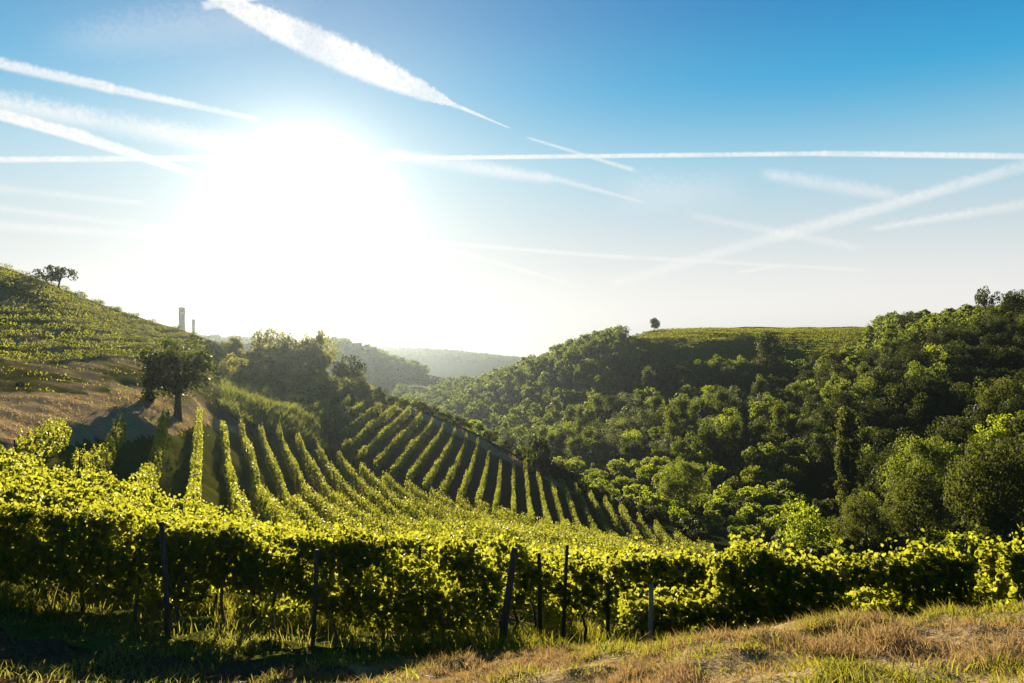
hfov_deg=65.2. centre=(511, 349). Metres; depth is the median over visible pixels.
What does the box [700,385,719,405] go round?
forest tree
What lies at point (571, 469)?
shrub
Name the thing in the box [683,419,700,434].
forest tree
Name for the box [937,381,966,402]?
forest tree
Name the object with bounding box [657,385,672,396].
forest tree
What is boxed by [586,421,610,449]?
forest tree
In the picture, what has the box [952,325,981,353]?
forest tree
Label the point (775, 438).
forest tree
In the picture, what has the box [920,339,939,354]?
forest tree
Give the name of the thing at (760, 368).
forest tree
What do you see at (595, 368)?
forest tree
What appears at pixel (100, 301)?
vine row
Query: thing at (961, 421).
forest tree
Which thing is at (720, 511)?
shrub
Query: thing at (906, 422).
forest tree
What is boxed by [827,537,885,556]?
shrub
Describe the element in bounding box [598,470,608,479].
shrub
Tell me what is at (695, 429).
forest tree
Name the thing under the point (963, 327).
forest tree
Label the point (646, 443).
forest tree
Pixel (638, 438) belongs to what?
forest tree
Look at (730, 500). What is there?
shrub
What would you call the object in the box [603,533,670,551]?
vine row
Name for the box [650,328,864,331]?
vine row
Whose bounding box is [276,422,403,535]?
vine row
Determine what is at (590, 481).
shrub
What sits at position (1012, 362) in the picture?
forest tree
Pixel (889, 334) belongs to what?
forest tree
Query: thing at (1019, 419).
forest tree
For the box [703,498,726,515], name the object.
shrub
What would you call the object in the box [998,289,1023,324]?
tree
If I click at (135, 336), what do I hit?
vine row
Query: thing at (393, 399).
shrub
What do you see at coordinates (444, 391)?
woods
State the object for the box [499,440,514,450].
shrub
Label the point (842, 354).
forest tree
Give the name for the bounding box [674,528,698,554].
vine row
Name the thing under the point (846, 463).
tree
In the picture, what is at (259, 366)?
shrub
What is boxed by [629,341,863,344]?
vine row
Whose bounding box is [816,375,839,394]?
forest tree
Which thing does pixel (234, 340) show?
shrub
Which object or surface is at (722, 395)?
forest tree
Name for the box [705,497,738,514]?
shrub
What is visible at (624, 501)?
shrub
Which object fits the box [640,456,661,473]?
shrub
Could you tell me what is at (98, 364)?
grass
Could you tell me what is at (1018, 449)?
forest tree
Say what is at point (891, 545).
shrub
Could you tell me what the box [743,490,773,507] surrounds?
shrub
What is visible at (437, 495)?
vine row
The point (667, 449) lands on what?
forest tree
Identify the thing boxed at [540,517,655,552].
vine row
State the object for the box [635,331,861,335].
vine row
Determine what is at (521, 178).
sky
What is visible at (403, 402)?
shrub
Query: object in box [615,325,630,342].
forest tree
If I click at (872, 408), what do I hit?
forest tree
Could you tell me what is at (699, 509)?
shrub
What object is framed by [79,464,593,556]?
vine row
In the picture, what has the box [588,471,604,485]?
shrub
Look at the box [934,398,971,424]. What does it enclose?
forest tree
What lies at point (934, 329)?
forest tree
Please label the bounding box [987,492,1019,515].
shrub
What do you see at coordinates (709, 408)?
forest tree
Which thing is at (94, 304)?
vine row
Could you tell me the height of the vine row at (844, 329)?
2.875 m
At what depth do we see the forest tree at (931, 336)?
327.04 m
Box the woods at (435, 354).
[372,346,536,365]
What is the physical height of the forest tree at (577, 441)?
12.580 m
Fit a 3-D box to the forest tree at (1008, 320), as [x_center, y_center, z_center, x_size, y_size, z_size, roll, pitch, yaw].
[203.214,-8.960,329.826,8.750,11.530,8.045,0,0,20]
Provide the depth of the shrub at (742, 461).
228.70 m
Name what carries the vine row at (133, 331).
on the ground at (40, 644)
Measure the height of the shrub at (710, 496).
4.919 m
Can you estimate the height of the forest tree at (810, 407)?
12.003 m
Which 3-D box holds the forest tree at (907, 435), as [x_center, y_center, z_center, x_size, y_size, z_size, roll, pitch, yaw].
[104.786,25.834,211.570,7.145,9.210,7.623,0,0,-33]
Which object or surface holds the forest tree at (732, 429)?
on the ground at (40, 644)
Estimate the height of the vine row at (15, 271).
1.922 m
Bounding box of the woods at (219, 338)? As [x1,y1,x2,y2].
[196,334,293,346]
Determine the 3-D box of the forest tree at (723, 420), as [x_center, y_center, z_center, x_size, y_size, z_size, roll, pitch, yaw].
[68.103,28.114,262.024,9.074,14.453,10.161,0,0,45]
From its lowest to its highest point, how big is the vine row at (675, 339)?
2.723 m
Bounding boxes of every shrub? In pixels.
[217,352,252,383]
[227,336,244,350]
[230,342,244,351]
[233,347,253,360]
[244,355,268,380]
[246,351,274,372]
[305,375,342,401]
[314,371,328,377]
[321,384,346,400]
[335,377,368,397]
[339,371,354,380]
[344,371,366,380]
[349,378,364,392]
[353,376,375,390]
[353,380,366,389]
[369,387,387,399]
[385,395,398,404]
[395,397,412,408]
[410,398,427,411]
[422,403,440,415]
[437,411,452,420]
[449,416,467,426]
[463,419,484,433]
[480,428,499,443]
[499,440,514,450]
[513,445,526,454]
[517,448,536,463]
[521,435,553,475]
[548,461,568,479]
[552,456,565,462]
[558,468,579,479]
[559,473,583,483]
[562,478,581,491]
[563,468,584,487]
[565,460,587,473]
[569,456,585,467]
[575,485,589,494]
[576,455,592,469]
[582,473,594,486]
[583,485,610,501]
[584,468,598,478]
[586,485,609,502]
[588,463,602,472]
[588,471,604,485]
[593,477,613,488]
[593,486,613,502]
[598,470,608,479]
[600,457,616,467]
[605,486,620,503]
[607,458,628,478]
[609,497,626,507]
[611,475,631,488]
[614,496,637,510]
[615,479,633,492]
[621,465,633,477]
[622,484,648,502]
[623,459,643,474]
[627,478,640,484]
[630,508,645,518]
[631,470,644,477]
[632,503,652,517]
[634,490,661,506]
[635,463,655,482]
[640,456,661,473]
[641,506,672,528]
[641,509,660,525]
[645,447,665,458]
[646,494,672,511]
[649,456,671,468]
[651,465,666,480]
[651,473,670,488]
[658,464,680,478]
[667,500,694,514]
[668,506,690,525]
[675,452,697,470]
[675,515,706,537]
[677,522,701,536]
[686,450,713,465]
[687,529,710,541]
[690,495,708,513]
[695,477,709,489]
[697,461,722,477]
[699,494,722,500]
[701,511,724,531]
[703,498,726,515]
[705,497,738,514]
[707,465,727,483]
[708,508,727,518]
[712,510,728,524]
[713,484,739,502]
[718,506,739,524]
[722,476,751,492]
[724,467,742,479]
[724,505,739,517]
[726,495,745,503]
[726,517,746,530]
[727,525,767,545]
[731,496,755,508]
[733,492,756,501]
[733,506,760,525]
[735,513,759,527]
[737,485,770,506]
[739,454,760,469]
[740,465,765,488]
[741,502,766,514]
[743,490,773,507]
[748,460,768,471]
[749,502,779,519]
[755,514,791,541]
[756,486,780,504]
[757,511,778,528]
[759,468,780,487]
[761,524,775,539]
[763,512,793,522]
[766,479,796,490]
[767,530,823,559]
[768,479,787,490]
[770,498,784,506]
[772,488,795,499]
[773,481,799,498]
[776,501,806,517]
[777,464,804,486]
[780,548,810,562]
[781,490,812,506]
[783,456,802,470]
[785,454,809,475]
[789,517,834,541]
[806,543,841,562]
[812,498,842,516]
[818,498,844,518]
[818,505,843,520]
[818,534,844,549]
[821,478,841,498]
[825,544,863,564]
[827,518,875,539]
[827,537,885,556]
[829,515,871,527]
[832,476,860,486]
[857,491,875,510]
[860,481,885,503]
[871,536,904,552]
[886,531,943,555]
[909,534,950,544]
[921,527,952,543]
[941,520,965,534]
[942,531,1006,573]
[946,517,972,529]
[951,491,979,514]
[953,520,1019,536]
[956,506,973,526]
[967,487,995,505]
[980,531,1023,550]
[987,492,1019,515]
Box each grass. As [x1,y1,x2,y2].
[0,266,220,439]
[0,392,235,454]
[0,574,770,659]
[180,601,1023,682]
[269,598,1023,682]
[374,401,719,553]
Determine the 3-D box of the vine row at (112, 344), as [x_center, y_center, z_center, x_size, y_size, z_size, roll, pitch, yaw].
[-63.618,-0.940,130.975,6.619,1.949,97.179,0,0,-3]
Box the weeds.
[0,604,438,682]
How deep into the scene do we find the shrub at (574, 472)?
170.15 m
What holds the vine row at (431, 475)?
on the ground at (40, 644)
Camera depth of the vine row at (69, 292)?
150.91 m
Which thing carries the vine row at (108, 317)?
on the ground at (40, 644)
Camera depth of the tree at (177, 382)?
79.95 m
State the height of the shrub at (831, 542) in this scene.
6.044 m
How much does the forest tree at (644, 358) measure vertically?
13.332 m
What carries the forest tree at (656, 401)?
on the ground at (40, 644)
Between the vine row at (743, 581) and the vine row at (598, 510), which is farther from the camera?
the vine row at (598, 510)
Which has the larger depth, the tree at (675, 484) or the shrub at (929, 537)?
the tree at (675, 484)
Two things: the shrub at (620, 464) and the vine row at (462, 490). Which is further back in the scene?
the shrub at (620, 464)
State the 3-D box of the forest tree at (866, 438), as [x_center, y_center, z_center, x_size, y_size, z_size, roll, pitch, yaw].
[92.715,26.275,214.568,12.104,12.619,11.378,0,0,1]
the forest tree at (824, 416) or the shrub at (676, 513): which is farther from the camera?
the forest tree at (824, 416)
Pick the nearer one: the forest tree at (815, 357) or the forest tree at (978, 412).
the forest tree at (978, 412)
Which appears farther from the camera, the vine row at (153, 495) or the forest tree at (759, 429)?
the forest tree at (759, 429)
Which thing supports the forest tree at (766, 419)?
on the ground at (40, 644)
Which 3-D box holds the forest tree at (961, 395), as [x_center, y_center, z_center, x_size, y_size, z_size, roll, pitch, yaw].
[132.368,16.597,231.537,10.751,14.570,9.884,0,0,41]
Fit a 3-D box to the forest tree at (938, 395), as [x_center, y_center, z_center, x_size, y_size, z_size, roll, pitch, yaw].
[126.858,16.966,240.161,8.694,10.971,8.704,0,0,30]
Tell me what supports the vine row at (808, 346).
on the ground at (40, 644)
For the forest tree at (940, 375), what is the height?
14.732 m
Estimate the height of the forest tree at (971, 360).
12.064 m
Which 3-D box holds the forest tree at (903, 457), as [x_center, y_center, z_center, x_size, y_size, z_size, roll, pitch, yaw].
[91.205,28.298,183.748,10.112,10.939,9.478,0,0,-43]
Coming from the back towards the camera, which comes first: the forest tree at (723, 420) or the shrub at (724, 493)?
the forest tree at (723, 420)
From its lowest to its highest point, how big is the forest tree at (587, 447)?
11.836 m
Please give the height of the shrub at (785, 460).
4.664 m
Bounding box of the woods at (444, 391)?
[390,292,1023,456]
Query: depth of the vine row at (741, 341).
464.80 m
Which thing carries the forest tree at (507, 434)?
on the ground at (40, 644)
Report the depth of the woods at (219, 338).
1081.74 m
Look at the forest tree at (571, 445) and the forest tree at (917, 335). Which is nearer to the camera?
the forest tree at (571, 445)
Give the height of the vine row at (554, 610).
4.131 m
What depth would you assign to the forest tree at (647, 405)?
338.39 m
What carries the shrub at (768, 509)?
on the ground at (40, 644)
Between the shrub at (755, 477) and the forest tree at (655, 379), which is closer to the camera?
the shrub at (755, 477)
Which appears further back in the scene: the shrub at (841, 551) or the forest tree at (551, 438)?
the forest tree at (551, 438)
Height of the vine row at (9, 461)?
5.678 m
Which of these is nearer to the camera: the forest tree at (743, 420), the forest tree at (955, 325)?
the forest tree at (743, 420)
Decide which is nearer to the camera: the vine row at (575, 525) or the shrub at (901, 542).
the vine row at (575, 525)
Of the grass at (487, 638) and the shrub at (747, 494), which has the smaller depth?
the grass at (487, 638)
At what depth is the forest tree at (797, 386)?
314.06 m
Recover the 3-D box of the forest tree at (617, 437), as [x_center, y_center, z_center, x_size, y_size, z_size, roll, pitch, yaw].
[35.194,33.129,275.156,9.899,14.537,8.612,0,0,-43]
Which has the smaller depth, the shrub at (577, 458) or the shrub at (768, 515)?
the shrub at (768, 515)
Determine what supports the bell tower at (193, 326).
on the ground at (40, 644)
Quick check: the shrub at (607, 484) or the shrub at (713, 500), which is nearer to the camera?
the shrub at (713, 500)
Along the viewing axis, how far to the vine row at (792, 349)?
442.64 m
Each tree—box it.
[32,264,78,288]
[129,348,163,402]
[132,335,223,421]
[250,327,292,358]
[274,332,318,365]
[291,345,331,379]
[303,329,338,372]
[332,354,366,377]
[498,429,518,451]
[523,433,535,447]
[537,424,550,448]
[546,430,556,455]
[551,424,564,443]
[553,427,569,461]
[556,376,571,388]
[562,405,578,430]
[562,420,582,438]
[564,437,576,456]
[570,434,584,457]
[573,368,582,391]
[575,404,585,431]
[576,438,613,464]
[578,341,591,357]
[580,405,596,431]
[581,426,595,453]
[584,359,604,373]
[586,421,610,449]
[591,393,605,425]
[594,450,614,467]
[596,415,611,427]
[600,352,621,374]
[600,427,628,458]
[602,394,624,415]
[609,416,635,435]
[610,411,632,429]
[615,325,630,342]
[616,392,640,415]
[617,429,647,450]
[617,441,644,461]
[618,429,643,457]
[625,405,647,426]
[626,372,641,388]
[629,406,654,437]
[637,349,654,367]
[639,426,649,447]
[639,436,654,455]
[640,366,656,391]
[643,396,665,410]
[647,404,683,432]
[647,423,681,448]
[647,440,661,455]
[648,391,664,424]
[649,376,659,389]
[650,318,659,329]
[655,434,678,459]
[656,459,711,509]
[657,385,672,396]
[663,395,670,408]
[663,404,684,441]
[670,417,693,438]
[670,436,699,458]
[670,437,693,452]
[671,366,692,392]
[673,394,690,437]
[675,396,706,414]
[677,425,698,440]
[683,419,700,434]
[685,421,728,462]
[686,400,701,426]
[686,416,720,459]
[688,359,715,381]
[697,397,705,419]
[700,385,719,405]
[701,392,720,415]
[708,354,731,371]
[709,414,731,450]
[713,365,735,389]
[713,386,731,420]
[716,425,748,457]
[717,406,746,431]
[720,360,743,377]
[720,385,741,417]
[721,416,742,464]
[723,400,750,431]
[730,355,754,376]
[737,369,754,391]
[741,442,790,472]
[743,392,767,430]
[743,419,769,442]
[746,400,775,425]
[750,357,768,376]
[750,374,770,402]
[750,416,771,455]
[754,330,786,374]
[756,433,780,452]
[758,371,775,381]
[759,413,782,441]
[761,392,773,411]
[763,376,787,393]
[764,359,785,376]
[767,399,789,440]
[769,403,793,432]
[776,437,805,455]
[777,413,805,437]
[778,498,830,560]
[779,381,807,410]
[786,402,798,418]
[793,421,824,446]
[794,369,817,388]
[795,407,806,421]
[795,410,822,430]
[797,391,808,406]
[798,400,828,425]
[799,386,824,409]
[802,393,823,413]
[803,431,838,469]
[808,352,823,369]
[812,407,844,435]
[812,425,837,447]
[814,358,838,385]
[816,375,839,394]
[819,378,856,403]
[824,389,864,423]
[825,371,841,400]
[827,350,851,367]
[827,487,902,552]
[828,363,856,376]
[832,382,866,406]
[833,406,863,536]
[833,424,884,451]
[834,443,881,479]
[839,371,858,384]
[840,360,862,370]
[843,364,855,383]
[849,376,877,411]
[854,361,870,394]
[855,449,897,490]
[856,351,866,359]
[858,366,886,384]
[858,368,896,399]
[858,411,884,434]
[862,348,881,367]
[862,397,889,423]
[864,384,893,413]
[866,457,906,508]
[868,427,913,462]
[874,352,902,370]
[874,355,904,380]
[876,470,960,542]
[877,434,965,516]
[878,338,891,355]
[880,382,922,418]
[881,442,908,472]
[883,329,895,351]
[883,419,908,440]
[884,412,916,432]
[888,369,910,384]
[891,340,911,354]
[891,448,918,471]
[892,329,918,349]
[893,376,925,409]
[894,311,914,332]
[896,343,923,362]
[896,430,918,451]
[900,347,937,377]
[904,331,921,342]
[904,360,927,387]
[904,392,944,433]
[912,375,947,400]
[913,424,949,441]
[919,388,948,416]
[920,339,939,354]
[921,362,951,395]
[923,325,948,341]
[923,343,947,376]
[924,346,941,362]
[924,424,976,466]
[924,434,963,474]
[925,332,941,344]
[931,376,957,393]
[932,416,982,460]
[934,339,967,371]
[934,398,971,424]
[936,327,957,347]
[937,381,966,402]
[938,415,962,425]
[940,363,973,385]
[940,434,1023,543]
[949,320,969,344]
[949,352,982,377]
[949,382,984,419]
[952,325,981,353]
[953,325,980,345]
[954,415,984,446]
[957,434,1023,494]
[961,368,986,389]
[962,345,986,365]
[962,394,996,423]
[962,400,1005,437]
[967,365,996,382]
[968,314,998,338]
[973,376,1003,391]
[973,413,1017,444]
[974,286,999,316]
[974,375,1023,423]
[975,356,1005,375]
[977,335,1000,355]
[980,332,1010,358]
[981,317,1011,341]
[983,366,1018,388]
[984,378,1022,392]
[985,307,1008,321]
[988,436,1023,459]
[989,395,1023,439]
[991,344,1023,377]
[994,314,1014,332]
[996,324,1013,341]
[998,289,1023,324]
[1003,312,1022,331]
[1004,410,1023,438]
[1006,337,1023,357]
[1006,441,1023,483]
[1010,335,1023,369]
[1012,312,1023,333]
[1012,315,1023,335]
[1013,331,1023,344]
[1014,367,1023,381]
[1014,371,1023,398]
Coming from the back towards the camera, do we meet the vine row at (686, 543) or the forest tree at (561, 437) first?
the forest tree at (561, 437)
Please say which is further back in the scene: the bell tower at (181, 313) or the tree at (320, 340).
the bell tower at (181, 313)
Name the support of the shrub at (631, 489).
on the ground at (40, 644)
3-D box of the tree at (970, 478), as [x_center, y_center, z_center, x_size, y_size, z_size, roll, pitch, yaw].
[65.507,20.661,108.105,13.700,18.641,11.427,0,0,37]
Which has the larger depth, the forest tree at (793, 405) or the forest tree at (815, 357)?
the forest tree at (815, 357)
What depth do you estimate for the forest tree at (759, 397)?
286.18 m
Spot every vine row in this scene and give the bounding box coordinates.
[0,271,48,281]
[0,275,69,289]
[0,280,87,297]
[0,286,104,304]
[0,294,121,310]
[0,300,139,317]
[0,305,155,323]
[0,312,181,330]
[0,319,197,336]
[0,327,205,342]
[0,336,204,349]
[0,346,204,361]
[0,444,481,550]
[0,455,722,621]
[0,455,983,602]
[0,464,860,633]
[0,468,979,638]
[0,478,1019,644]
[0,490,517,647]
[1,267,30,274]
[12,414,71,463]
[69,412,126,484]
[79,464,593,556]
[131,406,170,492]
[184,407,202,505]
[218,420,254,522]
[238,419,305,528]
[258,425,368,536]
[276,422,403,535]
[295,433,489,551]
[313,395,330,412]
[315,440,551,555]
[319,394,350,419]
[326,400,365,432]
[335,402,381,443]
[336,452,603,555]
[340,403,398,452]
[357,406,410,462]
[359,462,666,558]
[373,410,422,470]
[381,470,586,551]
[389,418,433,476]
[404,480,607,555]
[406,423,445,485]
[422,428,456,493]
[430,486,612,555]
[439,434,467,496]
[455,496,620,552]
[457,438,478,500]
[475,445,490,508]
[477,500,628,552]
[492,450,502,511]
[498,505,651,553]
[510,457,516,518]
[520,512,662,553]
[523,459,535,523]
[535,466,551,527]
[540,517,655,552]
[548,472,568,528]
[560,478,585,531]
[560,520,668,554]
[573,483,602,544]
[581,525,690,559]
[587,489,618,538]
[602,496,635,543]
[602,524,1023,645]
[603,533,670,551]
[618,502,651,548]
[628,335,863,338]
[628,336,863,339]
[628,338,864,341]
[628,344,861,347]
[628,359,811,363]
[629,339,864,343]
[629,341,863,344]
[629,343,859,346]
[629,346,858,349]
[629,348,856,351]
[629,350,842,353]
[629,353,828,357]
[629,363,873,367]
[629,365,855,371]
[630,351,856,355]
[630,357,811,360]
[633,361,872,365]
[634,333,861,337]
[634,355,829,358]
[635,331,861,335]
[636,512,668,551]
[642,330,863,333]
[645,328,866,332]
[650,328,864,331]
[653,519,683,551]
[657,327,865,330]
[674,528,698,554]
[696,538,714,554]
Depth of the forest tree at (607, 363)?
440.56 m
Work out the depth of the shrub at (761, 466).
220.05 m
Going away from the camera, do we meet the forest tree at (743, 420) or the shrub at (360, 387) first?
the shrub at (360, 387)
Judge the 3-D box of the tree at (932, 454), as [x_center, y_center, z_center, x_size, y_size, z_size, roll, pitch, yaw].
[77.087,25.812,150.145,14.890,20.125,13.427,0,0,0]
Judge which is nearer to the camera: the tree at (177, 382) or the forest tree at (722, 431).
the tree at (177, 382)
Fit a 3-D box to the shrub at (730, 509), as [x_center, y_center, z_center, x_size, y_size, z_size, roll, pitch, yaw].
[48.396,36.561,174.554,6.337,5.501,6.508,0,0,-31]
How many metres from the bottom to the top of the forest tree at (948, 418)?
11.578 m
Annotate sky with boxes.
[0,0,1023,356]
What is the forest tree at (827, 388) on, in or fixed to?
on the ground at (40, 644)
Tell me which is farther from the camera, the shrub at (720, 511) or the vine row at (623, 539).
the shrub at (720, 511)
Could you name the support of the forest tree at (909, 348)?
on the ground at (40, 644)
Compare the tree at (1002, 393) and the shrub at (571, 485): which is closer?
the shrub at (571, 485)
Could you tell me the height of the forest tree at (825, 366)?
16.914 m
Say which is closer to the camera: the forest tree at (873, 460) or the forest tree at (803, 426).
the forest tree at (873, 460)
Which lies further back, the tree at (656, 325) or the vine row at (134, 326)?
the tree at (656, 325)
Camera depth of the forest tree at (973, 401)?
222.59 m
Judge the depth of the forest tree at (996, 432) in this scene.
183.04 m
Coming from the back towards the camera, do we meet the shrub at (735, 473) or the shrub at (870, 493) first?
the shrub at (735, 473)
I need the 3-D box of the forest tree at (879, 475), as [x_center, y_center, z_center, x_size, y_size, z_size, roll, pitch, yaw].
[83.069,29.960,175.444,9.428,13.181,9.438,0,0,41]
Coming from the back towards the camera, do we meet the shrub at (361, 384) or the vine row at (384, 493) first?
the shrub at (361, 384)
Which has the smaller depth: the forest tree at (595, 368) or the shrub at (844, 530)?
the shrub at (844, 530)
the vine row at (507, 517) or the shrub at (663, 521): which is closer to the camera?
the vine row at (507, 517)
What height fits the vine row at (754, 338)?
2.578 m
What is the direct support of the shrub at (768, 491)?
on the ground at (40, 644)
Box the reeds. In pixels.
[216,339,374,467]
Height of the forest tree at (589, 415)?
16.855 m
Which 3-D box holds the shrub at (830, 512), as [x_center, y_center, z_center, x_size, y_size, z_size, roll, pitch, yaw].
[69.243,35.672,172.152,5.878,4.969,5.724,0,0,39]
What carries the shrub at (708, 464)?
on the ground at (40, 644)
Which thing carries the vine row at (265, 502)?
on the ground at (40, 644)
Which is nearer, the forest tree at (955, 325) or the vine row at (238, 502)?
the vine row at (238, 502)
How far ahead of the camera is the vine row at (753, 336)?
482.01 m
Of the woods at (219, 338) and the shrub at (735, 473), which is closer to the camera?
the shrub at (735, 473)
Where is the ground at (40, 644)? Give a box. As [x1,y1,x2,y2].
[0,266,1023,682]
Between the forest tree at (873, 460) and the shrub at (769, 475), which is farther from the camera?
the shrub at (769, 475)
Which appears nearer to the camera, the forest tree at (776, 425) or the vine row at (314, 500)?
the vine row at (314, 500)
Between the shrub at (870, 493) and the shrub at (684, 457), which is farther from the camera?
the shrub at (684, 457)
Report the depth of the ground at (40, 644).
69.32 m
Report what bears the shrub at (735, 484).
on the ground at (40, 644)
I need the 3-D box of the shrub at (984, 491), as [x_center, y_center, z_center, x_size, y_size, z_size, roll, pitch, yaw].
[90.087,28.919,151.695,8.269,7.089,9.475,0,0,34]
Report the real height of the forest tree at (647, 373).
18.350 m
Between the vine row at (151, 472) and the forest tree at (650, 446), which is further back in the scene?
the forest tree at (650, 446)
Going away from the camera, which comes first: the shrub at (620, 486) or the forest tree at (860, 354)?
the shrub at (620, 486)
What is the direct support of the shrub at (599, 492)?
on the ground at (40, 644)
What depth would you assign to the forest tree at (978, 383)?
249.31 m
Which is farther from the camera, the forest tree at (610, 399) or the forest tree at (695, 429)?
the forest tree at (610, 399)
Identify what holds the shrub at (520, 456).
on the ground at (40, 644)
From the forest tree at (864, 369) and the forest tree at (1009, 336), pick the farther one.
the forest tree at (1009, 336)
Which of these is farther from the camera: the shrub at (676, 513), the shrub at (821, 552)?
the shrub at (676, 513)
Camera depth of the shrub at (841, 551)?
106.92 m
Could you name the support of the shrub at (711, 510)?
on the ground at (40, 644)
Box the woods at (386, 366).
[314,336,431,394]
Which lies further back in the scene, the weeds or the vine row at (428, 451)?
the vine row at (428, 451)
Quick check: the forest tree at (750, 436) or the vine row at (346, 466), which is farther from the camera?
the forest tree at (750, 436)
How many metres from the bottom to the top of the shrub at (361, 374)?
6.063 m
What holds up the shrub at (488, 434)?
on the ground at (40, 644)
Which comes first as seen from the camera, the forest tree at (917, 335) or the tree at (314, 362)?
the tree at (314, 362)
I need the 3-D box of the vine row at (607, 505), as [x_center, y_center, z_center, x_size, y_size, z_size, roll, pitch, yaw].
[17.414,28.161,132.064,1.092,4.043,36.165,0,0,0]
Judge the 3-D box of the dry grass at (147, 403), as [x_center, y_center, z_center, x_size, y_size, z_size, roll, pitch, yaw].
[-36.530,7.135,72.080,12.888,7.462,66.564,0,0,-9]
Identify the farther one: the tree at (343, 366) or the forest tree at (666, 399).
the forest tree at (666, 399)
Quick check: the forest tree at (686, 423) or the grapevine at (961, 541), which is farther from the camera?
the forest tree at (686, 423)
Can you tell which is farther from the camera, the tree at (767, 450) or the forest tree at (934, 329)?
the forest tree at (934, 329)
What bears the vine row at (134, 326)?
on the ground at (40, 644)
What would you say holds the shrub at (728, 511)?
on the ground at (40, 644)
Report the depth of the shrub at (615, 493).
182.09 m
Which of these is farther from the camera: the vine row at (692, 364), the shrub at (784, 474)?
the vine row at (692, 364)
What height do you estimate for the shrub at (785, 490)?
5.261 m
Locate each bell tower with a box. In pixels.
[178,307,184,330]
[192,319,194,332]
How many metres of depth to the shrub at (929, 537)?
118.26 m
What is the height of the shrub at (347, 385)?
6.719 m
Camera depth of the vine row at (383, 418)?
134.45 m
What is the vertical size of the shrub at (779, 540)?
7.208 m
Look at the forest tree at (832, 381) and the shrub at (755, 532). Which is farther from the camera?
the forest tree at (832, 381)
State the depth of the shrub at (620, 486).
216.66 m
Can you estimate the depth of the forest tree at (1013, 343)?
291.75 m
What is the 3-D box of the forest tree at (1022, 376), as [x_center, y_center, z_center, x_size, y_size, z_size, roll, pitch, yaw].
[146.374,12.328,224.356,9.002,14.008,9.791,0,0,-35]
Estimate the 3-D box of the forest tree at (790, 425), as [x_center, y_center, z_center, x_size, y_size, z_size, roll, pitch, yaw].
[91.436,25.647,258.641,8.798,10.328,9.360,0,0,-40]
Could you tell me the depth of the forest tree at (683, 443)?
256.75 m
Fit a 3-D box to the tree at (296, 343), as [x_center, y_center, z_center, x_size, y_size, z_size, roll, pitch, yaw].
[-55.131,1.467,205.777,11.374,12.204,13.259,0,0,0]
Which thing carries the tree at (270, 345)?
on the ground at (40, 644)
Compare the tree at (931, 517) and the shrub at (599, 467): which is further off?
the shrub at (599, 467)
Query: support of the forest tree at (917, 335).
on the ground at (40, 644)
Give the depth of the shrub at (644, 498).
179.87 m
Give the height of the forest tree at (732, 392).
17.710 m
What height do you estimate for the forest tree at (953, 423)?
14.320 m
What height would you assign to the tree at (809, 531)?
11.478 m
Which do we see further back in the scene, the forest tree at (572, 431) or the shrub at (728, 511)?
the forest tree at (572, 431)
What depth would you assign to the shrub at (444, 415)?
182.38 m
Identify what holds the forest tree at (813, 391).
on the ground at (40, 644)
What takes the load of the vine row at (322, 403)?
on the ground at (40, 644)
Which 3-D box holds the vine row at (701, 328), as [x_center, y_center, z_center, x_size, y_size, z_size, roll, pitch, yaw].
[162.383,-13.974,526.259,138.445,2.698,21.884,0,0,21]
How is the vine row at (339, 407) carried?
on the ground at (40, 644)
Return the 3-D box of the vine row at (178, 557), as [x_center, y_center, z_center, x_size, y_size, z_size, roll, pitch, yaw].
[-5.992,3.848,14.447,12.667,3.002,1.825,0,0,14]
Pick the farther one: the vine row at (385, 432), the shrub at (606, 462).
the shrub at (606, 462)
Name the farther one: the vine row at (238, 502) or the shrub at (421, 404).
the shrub at (421, 404)
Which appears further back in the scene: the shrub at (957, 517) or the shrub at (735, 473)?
the shrub at (735, 473)
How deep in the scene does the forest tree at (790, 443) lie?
229.06 m
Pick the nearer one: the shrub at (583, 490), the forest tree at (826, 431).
the shrub at (583, 490)
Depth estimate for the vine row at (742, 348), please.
446.50 m
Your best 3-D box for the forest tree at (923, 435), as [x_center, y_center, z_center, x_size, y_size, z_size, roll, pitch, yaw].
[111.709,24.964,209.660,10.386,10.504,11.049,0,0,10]
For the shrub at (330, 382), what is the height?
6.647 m
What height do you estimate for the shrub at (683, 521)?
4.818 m
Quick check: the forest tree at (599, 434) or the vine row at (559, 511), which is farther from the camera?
the forest tree at (599, 434)
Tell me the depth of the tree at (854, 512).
114.77 m
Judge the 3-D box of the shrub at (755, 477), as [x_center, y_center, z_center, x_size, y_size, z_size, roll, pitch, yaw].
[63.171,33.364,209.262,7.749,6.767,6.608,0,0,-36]
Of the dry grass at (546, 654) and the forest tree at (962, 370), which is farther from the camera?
the forest tree at (962, 370)
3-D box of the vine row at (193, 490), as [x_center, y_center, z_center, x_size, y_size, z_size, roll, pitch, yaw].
[-24.443,8.267,61.990,0.971,4.622,51.493,0,0,-21]
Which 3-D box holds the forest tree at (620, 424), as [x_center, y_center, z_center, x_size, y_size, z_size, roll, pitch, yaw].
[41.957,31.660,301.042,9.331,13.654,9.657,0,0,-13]
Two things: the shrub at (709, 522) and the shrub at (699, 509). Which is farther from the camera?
the shrub at (699, 509)
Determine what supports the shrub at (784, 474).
on the ground at (40, 644)
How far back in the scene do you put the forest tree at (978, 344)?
308.16 m
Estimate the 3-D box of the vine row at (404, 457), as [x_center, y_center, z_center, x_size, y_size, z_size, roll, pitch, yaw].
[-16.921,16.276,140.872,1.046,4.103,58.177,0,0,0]

